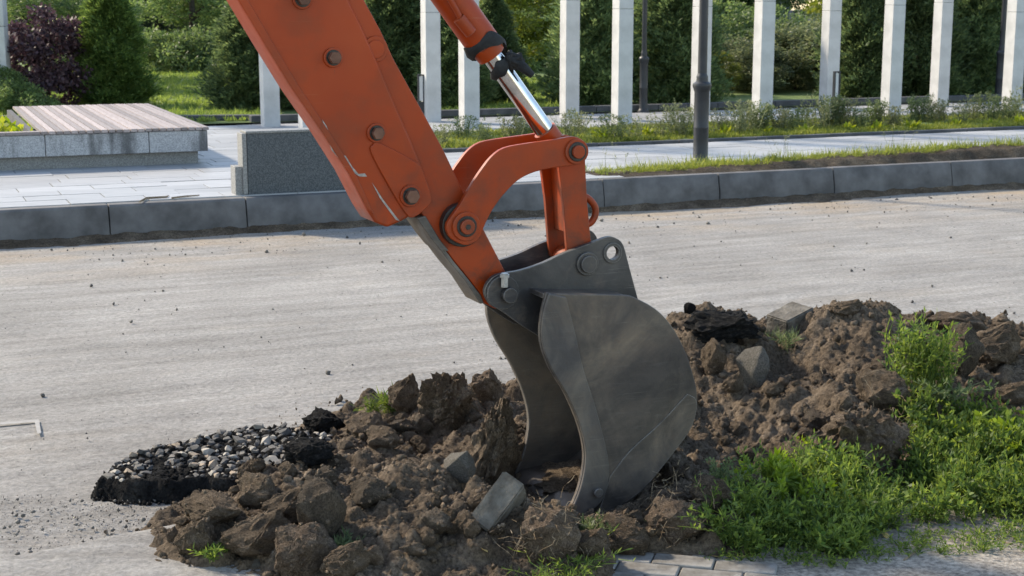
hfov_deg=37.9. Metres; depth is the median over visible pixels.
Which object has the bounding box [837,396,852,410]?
clod
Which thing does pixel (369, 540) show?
clod
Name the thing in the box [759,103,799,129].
weed tuft
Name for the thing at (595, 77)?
thuja
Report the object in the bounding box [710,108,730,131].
weed tuft
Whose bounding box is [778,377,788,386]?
clod
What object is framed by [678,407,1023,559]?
knotweed
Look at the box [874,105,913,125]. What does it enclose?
weed tuft
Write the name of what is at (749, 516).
clod
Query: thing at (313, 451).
asphalt chunk
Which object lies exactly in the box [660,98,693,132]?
weed tuft
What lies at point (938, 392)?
trailing weed
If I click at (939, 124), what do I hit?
strip grass
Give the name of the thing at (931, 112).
weed tuft
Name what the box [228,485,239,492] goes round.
clod
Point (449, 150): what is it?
edging kerb
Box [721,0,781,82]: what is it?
bush
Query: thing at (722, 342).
clod
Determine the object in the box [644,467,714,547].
root hairs
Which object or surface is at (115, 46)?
thuja
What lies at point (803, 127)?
leafy rosette
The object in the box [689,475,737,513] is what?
clod
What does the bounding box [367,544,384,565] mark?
clod
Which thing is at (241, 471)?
clod
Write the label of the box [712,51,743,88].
bush
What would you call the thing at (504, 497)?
concrete block
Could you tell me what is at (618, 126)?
weed tuft
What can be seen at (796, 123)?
weed tuft
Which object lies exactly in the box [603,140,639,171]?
stalks
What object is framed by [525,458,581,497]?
bucket soil
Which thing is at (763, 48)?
column
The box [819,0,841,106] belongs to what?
column
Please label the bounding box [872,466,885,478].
clod
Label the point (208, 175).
paving
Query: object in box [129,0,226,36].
tree
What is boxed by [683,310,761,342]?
asphalt chunk
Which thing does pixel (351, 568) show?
clod
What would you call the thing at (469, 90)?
column
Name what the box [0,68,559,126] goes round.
lawn grass
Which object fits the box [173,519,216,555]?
clod
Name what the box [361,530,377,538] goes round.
clod
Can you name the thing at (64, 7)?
tree
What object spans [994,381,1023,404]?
clod
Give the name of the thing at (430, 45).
column
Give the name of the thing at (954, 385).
clod
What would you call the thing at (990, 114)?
weed tuft
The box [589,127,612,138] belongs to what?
leafy rosette
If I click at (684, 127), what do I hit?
weed tuft
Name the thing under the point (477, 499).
clod
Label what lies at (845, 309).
clod
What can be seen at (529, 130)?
weed tuft
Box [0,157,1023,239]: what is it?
kerb
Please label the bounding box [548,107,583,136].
weed tuft
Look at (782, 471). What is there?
bushy weed
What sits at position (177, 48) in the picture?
shrub
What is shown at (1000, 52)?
lamp post
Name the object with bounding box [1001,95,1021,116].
weed tuft
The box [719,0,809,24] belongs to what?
tree
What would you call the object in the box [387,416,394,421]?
clod
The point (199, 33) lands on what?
shrub
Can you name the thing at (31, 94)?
shrub
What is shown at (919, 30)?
thuja
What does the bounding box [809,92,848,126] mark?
weed tuft
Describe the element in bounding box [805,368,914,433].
root hairs
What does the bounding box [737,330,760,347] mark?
clod
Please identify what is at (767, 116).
weed tuft
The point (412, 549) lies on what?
clod
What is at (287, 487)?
clod
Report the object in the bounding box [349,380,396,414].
grass tuft
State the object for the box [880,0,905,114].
column
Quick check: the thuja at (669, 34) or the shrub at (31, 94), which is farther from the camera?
the thuja at (669, 34)
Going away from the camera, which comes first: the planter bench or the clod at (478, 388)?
the clod at (478, 388)
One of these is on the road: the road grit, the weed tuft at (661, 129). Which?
the road grit
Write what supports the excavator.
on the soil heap
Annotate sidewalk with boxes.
[612,552,778,575]
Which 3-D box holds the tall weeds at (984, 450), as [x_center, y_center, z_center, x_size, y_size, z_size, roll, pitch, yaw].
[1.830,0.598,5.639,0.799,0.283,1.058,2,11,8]
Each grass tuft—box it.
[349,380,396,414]
[764,324,804,351]
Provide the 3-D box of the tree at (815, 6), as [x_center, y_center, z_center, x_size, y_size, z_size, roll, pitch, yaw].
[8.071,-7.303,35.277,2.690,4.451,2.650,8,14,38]
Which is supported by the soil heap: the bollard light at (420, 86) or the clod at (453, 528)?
the clod at (453, 528)
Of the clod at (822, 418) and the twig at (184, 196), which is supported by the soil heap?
the clod at (822, 418)
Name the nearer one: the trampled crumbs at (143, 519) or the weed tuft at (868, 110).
the trampled crumbs at (143, 519)
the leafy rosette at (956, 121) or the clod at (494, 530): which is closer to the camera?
the clod at (494, 530)
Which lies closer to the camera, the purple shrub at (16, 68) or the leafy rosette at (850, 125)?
the leafy rosette at (850, 125)
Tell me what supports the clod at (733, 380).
on the soil heap
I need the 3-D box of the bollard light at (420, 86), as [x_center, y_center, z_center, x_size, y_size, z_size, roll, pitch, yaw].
[-1.202,-2.510,19.689,0.085,0.620,0.070,-2,11,-12]
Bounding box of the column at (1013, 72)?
[1001,0,1023,109]
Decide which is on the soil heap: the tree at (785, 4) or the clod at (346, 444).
the clod at (346, 444)
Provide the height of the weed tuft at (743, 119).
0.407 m
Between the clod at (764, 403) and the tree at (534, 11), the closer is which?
the clod at (764, 403)
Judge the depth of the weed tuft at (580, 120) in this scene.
17.26 m
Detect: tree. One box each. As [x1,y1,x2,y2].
[7,0,142,76]
[7,0,149,64]
[129,0,211,44]
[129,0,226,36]
[161,0,224,34]
[479,0,559,65]
[513,0,556,27]
[717,0,753,17]
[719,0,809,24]
[794,0,822,24]
[802,0,822,20]
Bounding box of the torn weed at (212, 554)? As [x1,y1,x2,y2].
[187,541,228,561]
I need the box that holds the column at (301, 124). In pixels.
[298,114,306,127]
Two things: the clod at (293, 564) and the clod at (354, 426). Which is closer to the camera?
the clod at (293, 564)
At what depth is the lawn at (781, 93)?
24.91 m
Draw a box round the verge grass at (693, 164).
[585,134,1023,175]
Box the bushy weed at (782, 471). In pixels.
[733,446,836,500]
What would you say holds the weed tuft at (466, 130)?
on the grass strip at (717, 128)
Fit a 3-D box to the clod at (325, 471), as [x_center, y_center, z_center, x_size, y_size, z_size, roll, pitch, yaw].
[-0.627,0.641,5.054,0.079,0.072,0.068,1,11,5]
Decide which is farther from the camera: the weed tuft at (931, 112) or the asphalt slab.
the weed tuft at (931, 112)
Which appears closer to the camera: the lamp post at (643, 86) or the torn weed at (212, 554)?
the torn weed at (212, 554)
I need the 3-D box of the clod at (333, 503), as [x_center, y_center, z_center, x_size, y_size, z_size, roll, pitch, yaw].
[-0.607,0.702,4.737,0.164,0.208,0.139,-2,11,-11]
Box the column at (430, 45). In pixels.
[420,0,440,121]
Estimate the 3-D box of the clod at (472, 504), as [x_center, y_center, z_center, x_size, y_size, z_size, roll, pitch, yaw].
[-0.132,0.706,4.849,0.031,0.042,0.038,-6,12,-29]
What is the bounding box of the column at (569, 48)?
[560,0,579,118]
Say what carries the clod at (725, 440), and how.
on the soil heap
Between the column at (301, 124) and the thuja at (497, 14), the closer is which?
the column at (301, 124)
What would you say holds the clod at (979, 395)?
on the soil heap
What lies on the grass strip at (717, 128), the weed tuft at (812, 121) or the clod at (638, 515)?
the weed tuft at (812, 121)
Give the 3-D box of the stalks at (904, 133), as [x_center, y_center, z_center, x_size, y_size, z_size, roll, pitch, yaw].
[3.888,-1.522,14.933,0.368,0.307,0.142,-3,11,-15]
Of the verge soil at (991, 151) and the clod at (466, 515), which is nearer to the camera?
the clod at (466, 515)
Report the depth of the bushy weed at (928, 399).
5.88 m
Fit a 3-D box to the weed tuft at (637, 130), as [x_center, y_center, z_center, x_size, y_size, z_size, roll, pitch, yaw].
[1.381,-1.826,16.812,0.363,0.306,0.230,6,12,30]
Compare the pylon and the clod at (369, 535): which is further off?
the pylon
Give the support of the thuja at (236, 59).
on the lawn at (781, 93)
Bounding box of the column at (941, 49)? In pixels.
[929,0,953,106]
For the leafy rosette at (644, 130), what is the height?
0.164 m
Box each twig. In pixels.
[139,195,168,201]
[171,195,199,198]
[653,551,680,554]
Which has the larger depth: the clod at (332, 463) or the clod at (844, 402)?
the clod at (844, 402)
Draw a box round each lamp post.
[637,0,648,112]
[692,0,711,161]
[995,0,1007,93]
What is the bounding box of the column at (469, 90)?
[458,0,479,127]
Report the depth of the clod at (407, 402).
6.23 m
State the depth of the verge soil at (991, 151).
14.46 m
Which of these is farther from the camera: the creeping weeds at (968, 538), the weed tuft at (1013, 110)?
the weed tuft at (1013, 110)
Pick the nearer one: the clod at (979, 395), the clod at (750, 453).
the clod at (750, 453)
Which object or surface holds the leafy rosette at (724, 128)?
on the grass strip at (717, 128)
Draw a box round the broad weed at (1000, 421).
[972,408,1023,456]
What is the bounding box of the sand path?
[692,497,1023,575]
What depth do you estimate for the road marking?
6.43 m
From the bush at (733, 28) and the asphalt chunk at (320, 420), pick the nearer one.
the asphalt chunk at (320, 420)
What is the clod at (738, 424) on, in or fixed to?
on the soil heap
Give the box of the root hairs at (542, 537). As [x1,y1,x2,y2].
[492,475,600,569]
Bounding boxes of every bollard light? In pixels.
[417,74,423,113]
[832,71,840,102]
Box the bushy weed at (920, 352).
[876,307,973,394]
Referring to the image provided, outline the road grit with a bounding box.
[2,195,1022,535]
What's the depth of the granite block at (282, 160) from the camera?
12.12 m
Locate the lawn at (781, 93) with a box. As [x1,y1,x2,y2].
[15,59,1022,128]
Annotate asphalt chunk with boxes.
[283,437,335,466]
[301,406,345,432]
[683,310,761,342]
[684,302,695,313]
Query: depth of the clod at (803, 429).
5.85 m
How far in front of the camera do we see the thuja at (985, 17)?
25.16 m
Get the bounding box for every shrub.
[0,61,29,109]
[0,77,64,114]
[7,2,100,104]
[11,64,27,96]
[140,24,214,73]
[147,21,220,71]
[180,29,215,65]
[515,28,557,72]
[533,34,557,70]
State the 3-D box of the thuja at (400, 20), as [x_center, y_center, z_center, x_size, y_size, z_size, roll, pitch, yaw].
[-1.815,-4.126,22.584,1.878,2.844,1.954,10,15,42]
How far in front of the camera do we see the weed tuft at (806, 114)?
18.40 m
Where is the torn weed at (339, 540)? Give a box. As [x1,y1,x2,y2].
[332,525,364,545]
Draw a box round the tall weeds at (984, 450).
[891,379,1023,522]
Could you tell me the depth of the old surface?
4.81 m
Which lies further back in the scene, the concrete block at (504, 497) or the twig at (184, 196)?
the twig at (184, 196)
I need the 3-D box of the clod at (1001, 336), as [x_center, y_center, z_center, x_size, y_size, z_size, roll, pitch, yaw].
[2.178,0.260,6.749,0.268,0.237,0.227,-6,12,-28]
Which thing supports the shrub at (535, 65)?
on the lawn at (781, 93)
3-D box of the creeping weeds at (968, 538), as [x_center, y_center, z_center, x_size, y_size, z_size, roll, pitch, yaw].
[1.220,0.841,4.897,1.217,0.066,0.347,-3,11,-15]
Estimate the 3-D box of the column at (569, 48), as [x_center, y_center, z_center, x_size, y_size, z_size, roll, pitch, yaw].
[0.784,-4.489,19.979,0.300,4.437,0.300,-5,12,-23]
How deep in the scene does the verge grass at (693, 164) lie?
14.38 m
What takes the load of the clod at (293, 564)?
on the soil heap
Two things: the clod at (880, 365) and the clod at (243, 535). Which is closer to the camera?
the clod at (243, 535)
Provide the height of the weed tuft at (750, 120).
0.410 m
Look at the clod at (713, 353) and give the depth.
6.41 m
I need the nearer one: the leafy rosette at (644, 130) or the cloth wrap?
the cloth wrap
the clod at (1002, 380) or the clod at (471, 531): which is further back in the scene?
the clod at (1002, 380)
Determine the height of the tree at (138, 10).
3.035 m
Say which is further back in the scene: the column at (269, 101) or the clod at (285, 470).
the column at (269, 101)
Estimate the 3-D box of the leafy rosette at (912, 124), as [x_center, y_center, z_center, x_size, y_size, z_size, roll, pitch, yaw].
[4.872,-2.015,18.261,0.290,0.140,0.392,4,11,20]
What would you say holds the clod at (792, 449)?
on the soil heap
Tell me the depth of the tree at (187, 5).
38.09 m
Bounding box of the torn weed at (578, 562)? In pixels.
[501,523,635,575]
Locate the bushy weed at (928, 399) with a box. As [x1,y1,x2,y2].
[878,376,943,430]
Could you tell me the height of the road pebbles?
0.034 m
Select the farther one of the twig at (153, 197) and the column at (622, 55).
the column at (622, 55)
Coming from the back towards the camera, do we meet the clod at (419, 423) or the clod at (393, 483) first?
the clod at (419, 423)
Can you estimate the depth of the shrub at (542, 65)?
34.73 m
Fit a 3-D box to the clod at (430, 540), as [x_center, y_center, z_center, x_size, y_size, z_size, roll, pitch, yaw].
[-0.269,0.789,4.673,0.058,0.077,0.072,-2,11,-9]
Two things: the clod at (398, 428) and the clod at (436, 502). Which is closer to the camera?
the clod at (436, 502)
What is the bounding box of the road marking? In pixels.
[0,419,40,433]
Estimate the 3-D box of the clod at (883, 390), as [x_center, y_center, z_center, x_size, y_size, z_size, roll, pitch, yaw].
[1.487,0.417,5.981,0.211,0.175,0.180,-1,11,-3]
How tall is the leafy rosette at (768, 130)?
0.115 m
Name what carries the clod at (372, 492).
on the soil heap
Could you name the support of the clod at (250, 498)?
on the soil heap
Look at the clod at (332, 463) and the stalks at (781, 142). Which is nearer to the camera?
the clod at (332, 463)
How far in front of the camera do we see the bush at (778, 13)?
28.34 m
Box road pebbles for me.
[5,194,1023,548]
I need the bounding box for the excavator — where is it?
[226,0,696,512]
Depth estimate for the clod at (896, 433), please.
5.53 m
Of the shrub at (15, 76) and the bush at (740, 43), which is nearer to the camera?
the shrub at (15, 76)
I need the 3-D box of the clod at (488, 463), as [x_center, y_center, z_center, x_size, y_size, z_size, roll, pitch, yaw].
[-0.069,0.591,5.513,0.166,0.382,0.222,16,6,37]
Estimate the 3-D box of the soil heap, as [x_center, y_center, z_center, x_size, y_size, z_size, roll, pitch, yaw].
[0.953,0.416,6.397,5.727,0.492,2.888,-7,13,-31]
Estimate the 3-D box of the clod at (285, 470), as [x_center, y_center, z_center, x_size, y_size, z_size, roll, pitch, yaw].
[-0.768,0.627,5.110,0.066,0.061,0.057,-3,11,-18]
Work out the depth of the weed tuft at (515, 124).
16.38 m
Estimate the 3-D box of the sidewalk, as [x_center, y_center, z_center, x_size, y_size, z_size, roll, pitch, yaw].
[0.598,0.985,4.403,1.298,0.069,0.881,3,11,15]
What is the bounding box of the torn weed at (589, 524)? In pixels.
[570,507,646,531]
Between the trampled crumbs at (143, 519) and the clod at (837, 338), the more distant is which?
the clod at (837, 338)
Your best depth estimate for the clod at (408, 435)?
5.85 m
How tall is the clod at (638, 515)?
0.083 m
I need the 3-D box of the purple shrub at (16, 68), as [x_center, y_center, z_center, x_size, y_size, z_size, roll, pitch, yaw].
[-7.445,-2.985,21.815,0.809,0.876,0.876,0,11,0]
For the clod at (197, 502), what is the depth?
4.84 m
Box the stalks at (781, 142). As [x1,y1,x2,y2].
[765,135,789,156]
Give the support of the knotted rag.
attached to the excavator
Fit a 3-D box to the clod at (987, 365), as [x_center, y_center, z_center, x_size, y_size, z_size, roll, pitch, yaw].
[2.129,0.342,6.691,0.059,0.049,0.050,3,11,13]
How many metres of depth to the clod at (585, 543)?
4.68 m
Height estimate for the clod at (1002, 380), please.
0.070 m
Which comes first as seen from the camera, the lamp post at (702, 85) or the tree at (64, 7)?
the lamp post at (702, 85)
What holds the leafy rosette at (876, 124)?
on the grass strip at (717, 128)
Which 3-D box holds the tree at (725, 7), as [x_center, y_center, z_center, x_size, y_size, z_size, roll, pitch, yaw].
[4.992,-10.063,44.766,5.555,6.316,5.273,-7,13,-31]
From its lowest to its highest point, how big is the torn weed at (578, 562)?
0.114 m
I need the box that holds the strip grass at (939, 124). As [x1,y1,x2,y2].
[434,110,1023,147]
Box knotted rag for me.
[490,49,534,80]
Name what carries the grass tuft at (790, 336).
on the soil heap
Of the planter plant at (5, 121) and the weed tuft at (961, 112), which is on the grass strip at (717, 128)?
the weed tuft at (961, 112)
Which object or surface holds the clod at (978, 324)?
on the soil heap
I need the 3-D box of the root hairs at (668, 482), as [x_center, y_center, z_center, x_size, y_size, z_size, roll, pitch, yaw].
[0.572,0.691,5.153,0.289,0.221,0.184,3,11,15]
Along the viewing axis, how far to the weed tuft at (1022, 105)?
19.79 m
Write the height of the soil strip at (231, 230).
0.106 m
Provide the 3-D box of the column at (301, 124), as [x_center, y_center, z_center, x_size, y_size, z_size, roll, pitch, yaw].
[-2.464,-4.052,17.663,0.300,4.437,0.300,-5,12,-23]
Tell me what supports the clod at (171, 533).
on the soil heap
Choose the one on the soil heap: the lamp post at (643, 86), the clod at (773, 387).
the clod at (773, 387)
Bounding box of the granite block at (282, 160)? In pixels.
[230,127,344,194]
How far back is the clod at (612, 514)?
4.98 m
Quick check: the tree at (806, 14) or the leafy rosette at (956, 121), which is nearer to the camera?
the leafy rosette at (956, 121)
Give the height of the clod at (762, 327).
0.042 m
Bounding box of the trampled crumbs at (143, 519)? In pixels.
[0,494,179,554]
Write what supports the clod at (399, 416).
on the soil heap
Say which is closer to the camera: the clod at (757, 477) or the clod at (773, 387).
the clod at (757, 477)
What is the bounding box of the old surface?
[0,520,259,575]
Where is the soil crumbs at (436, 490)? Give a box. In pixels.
[146,298,1023,575]
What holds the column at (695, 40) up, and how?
on the paving
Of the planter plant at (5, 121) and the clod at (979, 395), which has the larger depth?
the planter plant at (5, 121)
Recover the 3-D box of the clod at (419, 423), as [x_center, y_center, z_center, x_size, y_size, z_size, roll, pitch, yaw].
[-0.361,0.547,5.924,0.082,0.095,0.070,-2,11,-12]
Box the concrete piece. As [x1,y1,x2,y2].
[444,451,475,482]
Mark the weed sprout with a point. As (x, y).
(802, 439)
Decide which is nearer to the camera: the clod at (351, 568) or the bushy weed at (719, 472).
the clod at (351, 568)
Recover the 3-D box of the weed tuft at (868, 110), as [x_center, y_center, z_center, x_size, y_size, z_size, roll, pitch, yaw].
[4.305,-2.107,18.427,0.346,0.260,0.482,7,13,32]
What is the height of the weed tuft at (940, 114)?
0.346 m
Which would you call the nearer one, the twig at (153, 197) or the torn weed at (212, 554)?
the torn weed at (212, 554)
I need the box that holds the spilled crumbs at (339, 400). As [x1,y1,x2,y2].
[1,318,1022,573]
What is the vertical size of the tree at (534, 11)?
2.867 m
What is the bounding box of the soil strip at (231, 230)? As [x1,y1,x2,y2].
[0,182,1023,248]
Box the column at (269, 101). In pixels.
[259,55,279,126]
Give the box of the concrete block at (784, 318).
[766,301,813,340]
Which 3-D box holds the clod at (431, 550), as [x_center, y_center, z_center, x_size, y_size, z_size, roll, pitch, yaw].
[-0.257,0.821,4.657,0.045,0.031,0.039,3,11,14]
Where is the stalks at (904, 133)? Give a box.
[883,121,917,148]
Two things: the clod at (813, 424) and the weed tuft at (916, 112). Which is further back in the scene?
the weed tuft at (916, 112)
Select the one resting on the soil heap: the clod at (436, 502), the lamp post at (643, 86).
the clod at (436, 502)
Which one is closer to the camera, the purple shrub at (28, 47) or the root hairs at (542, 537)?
the root hairs at (542, 537)
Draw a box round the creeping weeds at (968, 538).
[699,516,1023,568]
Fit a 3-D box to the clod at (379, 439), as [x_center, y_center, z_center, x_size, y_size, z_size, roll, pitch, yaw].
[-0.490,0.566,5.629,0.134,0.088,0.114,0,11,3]
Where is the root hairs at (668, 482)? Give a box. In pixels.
[637,457,720,500]
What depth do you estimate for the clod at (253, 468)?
5.29 m
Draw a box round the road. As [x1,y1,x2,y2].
[0,189,1023,573]
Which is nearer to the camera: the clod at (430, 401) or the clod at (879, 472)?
the clod at (879, 472)
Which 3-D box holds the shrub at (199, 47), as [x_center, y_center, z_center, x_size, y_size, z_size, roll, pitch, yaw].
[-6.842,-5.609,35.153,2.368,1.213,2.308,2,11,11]
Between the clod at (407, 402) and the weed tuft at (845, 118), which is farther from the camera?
the weed tuft at (845, 118)
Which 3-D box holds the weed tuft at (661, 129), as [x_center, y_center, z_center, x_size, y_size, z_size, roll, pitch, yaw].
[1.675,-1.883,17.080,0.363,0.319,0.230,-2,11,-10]
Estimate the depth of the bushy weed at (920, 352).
6.07 m
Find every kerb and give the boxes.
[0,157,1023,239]
[1,114,260,129]
[249,93,1023,124]
[442,126,1023,152]
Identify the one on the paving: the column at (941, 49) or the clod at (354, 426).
the column at (941, 49)
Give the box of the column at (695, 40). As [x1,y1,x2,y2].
[690,0,712,113]
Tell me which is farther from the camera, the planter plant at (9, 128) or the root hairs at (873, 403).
the planter plant at (9, 128)
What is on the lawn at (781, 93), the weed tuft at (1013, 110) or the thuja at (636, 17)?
the thuja at (636, 17)
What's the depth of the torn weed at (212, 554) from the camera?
4.70 m
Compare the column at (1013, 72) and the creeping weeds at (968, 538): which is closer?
the creeping weeds at (968, 538)
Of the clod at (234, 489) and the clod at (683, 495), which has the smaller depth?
the clod at (683, 495)
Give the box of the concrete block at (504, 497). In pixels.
[472,472,525,531]
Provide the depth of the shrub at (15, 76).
21.03 m
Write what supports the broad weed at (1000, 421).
on the soil heap
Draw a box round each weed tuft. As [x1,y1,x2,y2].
[432,124,451,145]
[445,115,484,137]
[466,123,494,140]
[495,112,527,136]
[514,118,533,133]
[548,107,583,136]
[563,110,593,133]
[589,112,635,138]
[617,114,650,136]
[645,113,671,136]
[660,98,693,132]
[673,110,693,134]
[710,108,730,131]
[723,100,753,132]
[726,99,768,129]
[738,100,775,128]
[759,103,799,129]
[780,108,812,128]
[788,107,818,125]
[800,93,837,127]
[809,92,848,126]
[818,95,859,125]
[851,107,876,125]
[858,97,889,124]
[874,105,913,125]
[905,94,937,121]
[922,94,942,122]
[926,98,959,120]
[950,97,971,121]
[963,98,982,118]
[965,90,1012,119]
[981,95,1021,118]
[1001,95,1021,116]
[1009,84,1023,116]
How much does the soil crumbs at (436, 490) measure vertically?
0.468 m
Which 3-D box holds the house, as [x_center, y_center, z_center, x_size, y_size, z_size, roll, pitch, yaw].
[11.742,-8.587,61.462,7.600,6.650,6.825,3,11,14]
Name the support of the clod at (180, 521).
on the soil heap
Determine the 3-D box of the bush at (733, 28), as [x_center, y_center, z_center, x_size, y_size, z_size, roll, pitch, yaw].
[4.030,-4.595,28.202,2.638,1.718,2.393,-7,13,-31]
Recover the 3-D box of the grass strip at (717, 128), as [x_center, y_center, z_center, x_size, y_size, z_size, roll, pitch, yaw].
[3.850,-2.021,18.602,11.250,0.056,1.950,-5,12,-23]
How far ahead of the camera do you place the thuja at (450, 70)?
21.84 m
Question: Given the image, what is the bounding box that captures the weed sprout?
[796,434,809,443]
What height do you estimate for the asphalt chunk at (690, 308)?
0.060 m
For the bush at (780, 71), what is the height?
1.021 m
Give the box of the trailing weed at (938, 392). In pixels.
[877,359,999,408]
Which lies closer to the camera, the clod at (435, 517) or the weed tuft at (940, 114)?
the clod at (435, 517)
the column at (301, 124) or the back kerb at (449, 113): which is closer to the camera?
the column at (301, 124)
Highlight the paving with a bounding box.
[0,101,1023,207]
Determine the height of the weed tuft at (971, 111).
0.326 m
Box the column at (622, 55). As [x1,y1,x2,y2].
[611,0,633,123]
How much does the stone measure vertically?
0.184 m
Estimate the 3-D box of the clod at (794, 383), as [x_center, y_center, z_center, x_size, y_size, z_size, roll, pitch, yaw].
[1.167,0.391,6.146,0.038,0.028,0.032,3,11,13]
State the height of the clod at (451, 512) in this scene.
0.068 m
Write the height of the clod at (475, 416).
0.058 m
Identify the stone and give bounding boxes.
[735,346,769,387]
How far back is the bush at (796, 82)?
26.57 m
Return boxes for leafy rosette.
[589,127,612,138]
[631,125,660,135]
[715,122,733,133]
[760,125,773,131]
[795,123,813,129]
[842,122,856,128]
[865,118,889,129]
[902,118,921,128]
[949,118,963,124]
[980,118,997,123]
[1014,114,1023,121]
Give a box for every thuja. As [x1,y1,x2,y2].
[64,0,168,104]
[182,1,294,110]
[364,0,420,100]
[407,13,500,107]
[479,0,537,103]
[533,0,648,105]
[632,0,736,103]
[633,0,640,37]
[808,0,920,97]
[873,0,988,95]
[925,0,1023,94]
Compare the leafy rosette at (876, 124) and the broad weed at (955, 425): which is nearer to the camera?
the broad weed at (955, 425)
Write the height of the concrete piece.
0.127 m
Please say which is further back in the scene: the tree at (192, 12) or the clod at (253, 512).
the tree at (192, 12)
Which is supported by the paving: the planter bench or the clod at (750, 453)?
the planter bench
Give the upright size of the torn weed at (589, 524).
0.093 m
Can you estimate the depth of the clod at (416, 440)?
5.79 m
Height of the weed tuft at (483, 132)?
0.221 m
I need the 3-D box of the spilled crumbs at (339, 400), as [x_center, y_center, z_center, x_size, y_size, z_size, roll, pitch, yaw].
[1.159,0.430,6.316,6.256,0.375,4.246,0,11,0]
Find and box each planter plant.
[0,113,29,126]
[0,115,32,131]
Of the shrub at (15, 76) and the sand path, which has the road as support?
the sand path
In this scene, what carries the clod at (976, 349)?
on the soil heap
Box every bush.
[678,0,754,80]
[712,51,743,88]
[714,32,785,90]
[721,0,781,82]
[724,40,808,91]
[744,4,814,84]
[745,18,820,90]
[776,11,821,87]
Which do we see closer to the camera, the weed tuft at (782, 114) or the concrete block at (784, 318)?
the concrete block at (784, 318)
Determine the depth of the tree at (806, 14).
39.24 m
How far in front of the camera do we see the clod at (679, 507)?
4.90 m
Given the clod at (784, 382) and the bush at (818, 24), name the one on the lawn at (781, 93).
the bush at (818, 24)
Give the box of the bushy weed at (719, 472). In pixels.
[698,456,751,497]
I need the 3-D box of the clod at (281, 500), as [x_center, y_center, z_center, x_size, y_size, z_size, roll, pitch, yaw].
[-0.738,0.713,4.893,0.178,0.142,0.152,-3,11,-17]
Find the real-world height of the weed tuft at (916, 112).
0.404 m
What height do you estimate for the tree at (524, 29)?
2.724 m
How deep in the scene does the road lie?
9.12 m
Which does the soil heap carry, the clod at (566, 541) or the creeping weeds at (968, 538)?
the clod at (566, 541)
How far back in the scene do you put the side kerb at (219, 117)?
19.63 m
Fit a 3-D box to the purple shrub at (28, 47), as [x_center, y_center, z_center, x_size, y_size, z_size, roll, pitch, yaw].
[-6.898,-3.373,21.995,1.545,1.673,1.673,6,12,30]
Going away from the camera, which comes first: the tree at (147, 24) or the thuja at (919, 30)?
the thuja at (919, 30)
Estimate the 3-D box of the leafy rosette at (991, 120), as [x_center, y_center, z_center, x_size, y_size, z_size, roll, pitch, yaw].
[5.997,-2.091,18.720,0.300,0.117,0.173,-1,11,-4]
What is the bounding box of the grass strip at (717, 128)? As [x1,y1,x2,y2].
[438,114,1019,147]
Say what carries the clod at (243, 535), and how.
on the soil heap
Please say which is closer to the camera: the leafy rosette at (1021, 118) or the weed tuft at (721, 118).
the weed tuft at (721, 118)
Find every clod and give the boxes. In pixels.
[166,526,177,541]
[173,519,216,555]
[174,517,190,525]
[182,489,242,523]
[218,509,290,556]
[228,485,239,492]
[237,457,254,478]
[237,471,277,509]
[247,458,265,472]
[247,509,261,515]
[260,484,303,524]
[274,521,336,575]
[278,461,297,476]
[285,485,295,490]
[296,474,346,538]
[314,465,338,484]
[320,540,371,575]
[323,454,345,467]
[339,440,353,449]
[344,412,385,435]
[351,477,389,508]
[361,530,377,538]
[362,536,375,545]
[366,425,399,448]
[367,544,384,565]
[386,419,413,432]
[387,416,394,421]
[388,373,418,412]
[388,480,396,490]
[395,413,405,419]
[401,542,424,556]
[403,431,416,444]
[410,435,426,448]
[412,413,431,433]
[416,507,452,533]
[417,372,479,430]
[417,443,429,453]
[418,526,435,546]
[425,546,436,555]
[431,494,440,507]
[442,507,455,521]
[447,520,457,533]
[454,509,475,532]
[463,519,480,537]
[465,409,482,421]
[467,498,477,509]
[471,368,503,402]
[471,398,521,485]
[471,492,486,508]
[486,522,504,534]
[521,505,581,563]
[576,528,609,556]
[598,515,650,555]
[606,512,623,515]
[625,510,643,524]
[645,496,709,544]
[652,487,693,501]
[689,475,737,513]
[700,338,726,374]
[719,339,727,353]
[720,435,732,445]
[721,371,743,392]
[729,421,748,434]
[734,442,763,459]
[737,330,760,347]
[739,509,755,519]
[744,474,765,488]
[756,324,765,331]
[760,399,768,407]
[761,381,783,395]
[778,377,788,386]
[780,413,792,421]
[786,443,814,460]
[790,380,798,385]
[798,427,815,438]
[802,409,823,428]
[814,406,909,475]
[820,411,833,425]
[830,299,862,315]
[833,333,841,342]
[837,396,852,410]
[855,369,909,410]
[871,360,893,369]
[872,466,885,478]
[926,311,987,331]
[941,322,985,377]
[941,383,958,392]
[969,387,985,400]
[976,320,1021,368]
[979,361,992,369]
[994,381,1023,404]
[995,373,1007,386]
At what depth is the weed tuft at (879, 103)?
18.53 m
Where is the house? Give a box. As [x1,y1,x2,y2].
[775,0,816,22]
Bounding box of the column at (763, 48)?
[752,0,775,118]
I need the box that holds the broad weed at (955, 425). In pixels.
[933,412,1014,449]
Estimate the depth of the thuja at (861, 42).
24.26 m
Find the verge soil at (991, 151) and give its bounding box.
[586,143,1023,176]
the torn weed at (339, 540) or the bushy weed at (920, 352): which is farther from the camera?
the bushy weed at (920, 352)
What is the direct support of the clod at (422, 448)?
on the soil heap
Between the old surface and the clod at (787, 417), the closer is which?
the old surface
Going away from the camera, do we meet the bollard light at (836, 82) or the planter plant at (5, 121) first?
the planter plant at (5, 121)
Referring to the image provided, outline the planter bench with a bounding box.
[0,103,208,169]
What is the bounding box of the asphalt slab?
[90,422,332,505]
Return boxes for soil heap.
[140,299,1023,575]
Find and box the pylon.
[0,0,10,84]
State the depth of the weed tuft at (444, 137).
15.97 m
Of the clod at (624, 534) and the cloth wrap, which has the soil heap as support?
the clod at (624, 534)
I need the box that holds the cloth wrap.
[463,31,506,60]

